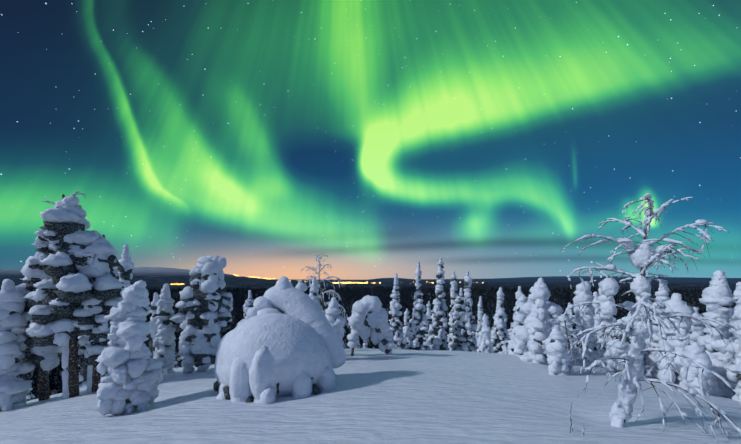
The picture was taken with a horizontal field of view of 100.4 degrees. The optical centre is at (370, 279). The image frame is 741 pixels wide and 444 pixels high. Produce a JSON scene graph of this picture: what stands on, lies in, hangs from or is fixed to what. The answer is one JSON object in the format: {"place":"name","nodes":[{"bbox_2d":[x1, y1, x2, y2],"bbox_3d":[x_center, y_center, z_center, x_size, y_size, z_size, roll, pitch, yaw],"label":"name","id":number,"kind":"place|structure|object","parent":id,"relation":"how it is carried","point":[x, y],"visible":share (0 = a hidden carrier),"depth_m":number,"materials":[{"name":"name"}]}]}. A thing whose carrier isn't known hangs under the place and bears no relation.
{"place":"outdoors","nodes":[
{"label":"outdoors","id":0,"kind":"place"},
{"bbox_2d":[0,267,740,443],"bbox_3d":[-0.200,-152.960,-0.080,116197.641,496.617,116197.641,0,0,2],"label":"ground","id":1,"kind":"structure","parent":0,"point":[397,396],"depth_m":4.91,"materials":[{"name":"white snow"}]},
{"bbox_2d":[0,279,34,411],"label":"spruce tree","id":2,"kind":"object","parent":1,"relation":"on","point":[15,369],"visible":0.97,"depth_m":7.08,"materials":[{"name":"white plant"}]},
{"bbox_2d":[26,380,34,400],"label":"spruce tree","id":3,"kind":"object","parent":1,"relation":"on","point":[30,396],"visible":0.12,"depth_m":21.53,"materials":[{"name":"white plant"}]},
{"bbox_2d":[15,251,61,400],"bbox_3d":[-8.353,1.247,7.734,1.274,4.013,1.141,0,0,29],"label":"pine tree","id":4,"kind":"object","parent":1,"relation":"on","point":[44,360],"visible":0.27,"depth_m":7.58,"materials":[{"name":"white plant"}]},
{"bbox_2d":[23,190,119,398],"bbox_3d":[-7.231,0.445,7.498,1.786,5.171,1.693,0,0,2],"label":"pine tree","id":5,"kind":"object","parent":1,"relation":"on","point":[61,293],"visible":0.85,"depth_m":7.09,"materials":[{"name":"white plant"}]},
{"bbox_2d":[77,336,87,388],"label":"spruce tree","id":6,"kind":"object","parent":1,"relation":"on","point":[83,378],"visible":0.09,"depth_m":13.14,"materials":[{"name":"white plant"}]},
{"bbox_2d":[73,230,122,392],"bbox_3d":[-6.654,0.886,7.592,0.944,4.211,0.962,0,0,-34],"label":"pine tree","id":7,"kind":"object","parent":1,"relation":"on","point":[94,326],"visible":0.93,"depth_m":7.39,"materials":[{"name":"white plant"}]},
{"bbox_2d":[108,244,133,371],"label":"spruce tree","id":8,"kind":"object","parent":1,"relation":"on","point":[125,269],"visible":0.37,"depth_m":11.59,"materials":[{"name":"white plant"}]},
{"bbox_2d":[95,280,162,415],"bbox_3d":[-4.295,1.298,5.481,0.866,2.583,0.988,0,0,2],"label":"snowy spruce tree","id":9,"kind":"object","parent":1,"relation":"on","point":[130,382],"visible":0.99,"depth_m":5.28,"materials":[{"name":"white snow"}]},
{"bbox_2d":[147,293,158,357],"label":"spruce tree","id":10,"kind":"object","parent":1,"relation":"on","point":[153,326],"visible":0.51,"depth_m":14.18,"materials":[{"name":"white plant"}]},
{"bbox_2d":[153,283,175,374],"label":"spruce tree","id":11,"kind":"object","parent":1,"relation":"on","point":[164,344],"visible":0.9,"depth_m":9.07,"materials":[{"name":"white plant"}]},
{"bbox_2d":[173,354,179,368],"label":"spruce tree","id":12,"kind":"object","parent":1,"relation":"on","point":[176,362],"visible":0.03,"depth_m":29.34,"materials":[{"name":"white plant"}]},
{"bbox_2d":[178,321,194,372],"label":"spruce tree","id":13,"kind":"object","parent":1,"relation":"on","point":[187,364],"visible":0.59,"depth_m":8.89,"materials":[{"name":"white plant"}]},
{"bbox_2d":[169,255,232,371],"bbox_3d":[-5.043,1.110,9.329,1.457,3.743,1.597,0,0,41],"label":"pine tree","id":14,"kind":"object","parent":1,"relation":"on","point":[204,305],"visible":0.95,"depth_m":8.98,"materials":[{"name":"white plant"}]},
{"bbox_2d":[242,290,253,320],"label":"spruce tree","id":15,"kind":"object","parent":1,"relation":"on","point":[248,304],"visible":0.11,"depth_m":19.16,"materials":[{"name":"white plant"}]},
{"bbox_2d":[213,276,345,403],"bbox_3d":[-1.741,1.248,6.082,2.480,2.653,2.192,0,0,2],"label":"snow mound","id":16,"kind":"object","parent":1,"relation":"on","point":[268,352],"visible":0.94,"depth_m":5.51,"materials":[{"name":"white snow"}]},
{"bbox_2d":[295,280,307,292],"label":"spruce tree","id":17,"kind":"object","parent":1,"relation":"on","point":[301,286],"visible":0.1,"depth_m":10.95,"materials":[{"name":"white plant"}]},
{"bbox_2d":[309,277,318,304],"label":"spruce tree","id":18,"kind":"object","parent":1,"relation":"on","point":[314,291],"visible":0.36,"depth_m":12.36,"materials":[{"name":"white plant"}]},
{"bbox_2d":[302,253,348,348],"bbox_3d":[-2.522,1.388,15.954,2.784,5.588,3.075,0,0,2],"label":"birch tree","id":19,"kind":"object","parent":1,"relation":"on","point":[326,291],"visible":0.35,"depth_m":15.89,"materials":[{"name":"white plant"}]},
{"bbox_2d":[325,297,345,346],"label":"spruce tree","id":20,"kind":"object","parent":1,"relation":"on","point":[335,320],"visible":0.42,"depth_m":9.09,"materials":[{"name":"white plant"}]},
{"bbox_2d":[363,340,367,347],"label":"spruce tree","id":21,"kind":"object","parent":1,"relation":"on","point":[365,343],"visible":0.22,"depth_m":31.42,"materials":[{"name":"white plant"}]},
{"bbox_2d":[347,295,394,355],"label":"snowy tree","id":22,"kind":"object","parent":1,"relation":"on","point":[367,318],"visible":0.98,"depth_m":9.95,"materials":[{"name":"snow"},{"name":"twig"},{"name":"bark"}]},
{"bbox_2d":[25,285,735,398],"bbox_3d":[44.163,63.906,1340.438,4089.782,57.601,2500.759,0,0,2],"label":"forest","id":23,"kind":"object","parent":1,"relation":"on","point":[489,296],"visible":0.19,"depth_m":1070.30,"materials":[{"name":"black plant"}]},
{"bbox_2d":[389,273,408,349],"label":"spruce tree","id":24,"kind":"object","parent":1,"relation":"on","point":[399,341],"visible":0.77,"depth_m":18.65,"materials":[{"name":"white plant"}]},
{"bbox_2d":[403,309,410,349],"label":"spruce tree","id":25,"kind":"object","parent":1,"relation":"on","point":[406,331],"visible":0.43,"depth_m":23.60,"materials":[{"name":"white plant"}]},
{"bbox_2d":[407,261,430,349],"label":"spruce tree","id":26,"kind":"object","parent":1,"relation":"on","point":[418,329],"visible":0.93,"depth_m":19.02,"materials":[{"name":"white plant"}]},
{"bbox_2d":[424,301,431,347],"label":"spruce tree","id":27,"kind":"object","parent":1,"relation":"on","point":[428,320],"visible":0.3,"depth_m":25.54,"materials":[{"name":"white plant"}]},
{"bbox_2d":[426,257,449,349],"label":"spruce tree","id":28,"kind":"object","parent":1,"relation":"on","point":[437,339],"visible":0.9,"depth_m":20.44,"materials":[{"name":"white plant"}]},
{"bbox_2d":[447,271,457,347],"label":"spruce tree","id":29,"kind":"object","parent":1,"relation":"on","point":[453,290],"visible":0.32,"depth_m":22.65,"materials":[{"name":"white plant"}]},
{"bbox_2d":[449,288,465,350],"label":"spruce tree","id":30,"kind":"object","parent":1,"relation":"on","point":[456,328],"visible":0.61,"depth_m":21.56,"materials":[{"name":"white plant"}]},
{"bbox_2d":[456,271,477,351],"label":"spruce tree","id":31,"kind":"object","parent":1,"relation":"on","point":[467,339],"visible":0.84,"depth_m":20.01,"materials":[{"name":"white plant"}]},
{"bbox_2d":[475,296,483,349],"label":"spruce tree","id":32,"kind":"object","parent":1,"relation":"on","point":[479,315],"visible":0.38,"depth_m":25.46,"materials":[{"name":"white plant"}]},
{"bbox_2d":[477,314,493,352],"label":"spruce tree","id":33,"kind":"object","parent":1,"relation":"on","point":[484,343],"visible":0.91,"depth_m":14.59,"materials":[{"name":"white plant"}]},
{"bbox_2d":[489,287,509,353],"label":"spruce tree","id":34,"kind":"object","parent":1,"relation":"on","point":[499,336],"visible":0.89,"depth_m":16.42,"materials":[{"name":"white plant"}]},
{"bbox_2d":[507,325,515,354],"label":"spruce tree","id":35,"kind":"object","parent":1,"relation":"on","point":[510,349],"visible":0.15,"depth_m":13.16,"materials":[{"name":"white plant"}]},
{"bbox_2d":[507,286,522,339],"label":"spruce tree","id":36,"kind":"object","parent":1,"relation":"on","point":[518,293],"visible":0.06,"depth_m":18.95,"materials":[{"name":"white plant"}]},
{"bbox_2d":[512,294,527,355],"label":"snowy spruce tree","id":37,"kind":"object","parent":1,"relation":"on","point":[520,315],"visible":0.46,"depth_m":11.61,"materials":[{"name":"white snow"}]},
{"bbox_2d":[515,277,567,363],"bbox_3d":[5.392,1.513,9.801,1.238,3.187,1.367,0,0,-21],"label":"snowy spruce tree","id":38,"kind":"object","parent":1,"relation":"on","point":[539,309],"visible":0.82,"depth_m":9.53,"materials":[{"name":"white snow"}]},
{"bbox_2d":[544,326,569,374],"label":"snowy spruce tree","id":39,"kind":"object","parent":1,"relation":"on","point":[558,354],"visible":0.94,"depth_m":7.60,"materials":[{"name":"white snow"}]},
{"bbox_2d":[543,311,589,373],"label":"birch tree","id":40,"kind":"object","parent":1,"relation":"on","point":[569,340],"visible":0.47,"depth_m":8.19,"materials":[{"name":"white plant"}]},
{"bbox_2d":[558,314,574,362],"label":"snowy spruce tree","id":41,"kind":"object","parent":1,"relation":"on","point":[561,317],"visible":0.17,"depth_m":10.98,"materials":[{"name":"white snow"}]},
{"bbox_2d":[565,302,575,360],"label":"spruce tree","id":42,"kind":"object","parent":1,"relation":"on","point":[568,311],"visible":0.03,"depth_m":19.32,"materials":[{"name":"white plant"}]},
{"bbox_2d":[569,405,584,433],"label":"twigs in snow","id":43,"kind":"object","parent":1,"relation":"on","point":[572,425],"visible":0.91,"depth_m":3.69,"materials":[{"name":"grey plant"}]},
{"bbox_2d":[571,281,600,366],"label":"snowy spruce tree","id":44,"kind":"object","parent":1,"relation":"on","point":[581,294],"visible":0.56,"depth_m":10.04,"materials":[{"name":"white snow"}]},
{"bbox_2d":[593,292,600,323],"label":"snowy spruce tree","id":45,"kind":"object","parent":1,"relation":"on","point":[596,305],"visible":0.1,"depth_m":14.01,"materials":[{"name":"white snow"}]},
{"bbox_2d":[594,283,615,367],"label":"snowy spruce tree","id":46,"kind":"object","parent":1,"relation":"on","point":[602,320],"visible":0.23,"depth_m":11.48,"materials":[{"name":"white snow"}]},
{"bbox_2d":[603,319,630,372],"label":"snowy spruce tree","id":47,"kind":"object","parent":1,"relation":"on","point":[617,348],"visible":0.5,"depth_m":8.50,"materials":[{"name":"white snow"}]},
{"bbox_2d":[622,313,646,373],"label":"snowy spruce tree","id":48,"kind":"object","parent":1,"relation":"on","point":[625,319],"visible":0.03,"depth_m":9.05,"materials":[{"name":"white snow"}]},
{"bbox_2d":[644,301,653,377],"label":"snowy spruce tree","id":49,"kind":"object","parent":1,"relation":"on","point":[648,370],"visible":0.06,"depth_m":10.38,"materials":[{"name":"white snow"}]},
{"bbox_2d":[560,193,740,441],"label":"birch tree","id":50,"kind":"object","parent":1,"relation":"on","point":[643,258],"visible":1,"depth_m":4.01,"materials":[{"name":"white plant"}]},
{"bbox_2d":[643,299,665,380],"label":"snowy spruce tree","id":51,"kind":"object","parent":1,"relation":"on","point":[650,358],"visible":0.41,"depth_m":8.55,"materials":[{"name":"white snow"}]},
{"bbox_2d":[655,282,669,307],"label":"snowy spruce tree","id":52,"kind":"object","parent":1,"relation":"on","point":[662,293],"visible":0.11,"depth_m":13.45,"materials":[{"name":"white snow"}]},
{"bbox_2d":[657,293,694,386],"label":"snowy spruce tree","id":53,"kind":"object","parent":1,"relation":"on","point":[676,341],"visible":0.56,"depth_m":7.51,"materials":[{"name":"white snow"}]},
{"bbox_2d":[680,342,711,395],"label":"snowy spruce tree","id":54,"kind":"object","parent":1,"relation":"on","point":[695,351],"visible":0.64,"depth_m":6.57,"materials":[{"name":"white snow"}]},
{"bbox_2d":[688,307,703,344],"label":"snowy spruce tree","id":55,"kind":"object","parent":1,"relation":"on","point":[695,333],"visible":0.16,"depth_m":9.92,"materials":[{"name":"white snow"}]},
{"bbox_2d":[697,270,737,398],"bbox_3d":[8.011,1.406,7.173,0.807,3.264,0.893,0,0,2],"label":"snowy spruce tree","id":56,"kind":"object","parent":1,"relation":"on","point":[717,299],"visible":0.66,"depth_m":6.97,"materials":[{"name":"white snow"}]},
{"bbox_2d":[724,313,740,400],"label":"snowy spruce tree","id":57,"kind":"object","parent":1,"relation":"on","point":[733,373],"visible":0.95,"depth_m":6.53,"materials":[{"name":"white snow"}]},
{"bbox_2d":[729,282,740,395],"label":"snowy spruce tree","id":58,"kind":"object","parent":1,"relation":"on","point":[737,295],"visible":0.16,"depth_m":8.96,"materials":[{"name":"white snow"}]},
{"bbox_2d":[0,0,740,279],"label":"sky","id":59,"kind":"structure","parent":0,"point":[378,138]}
]}

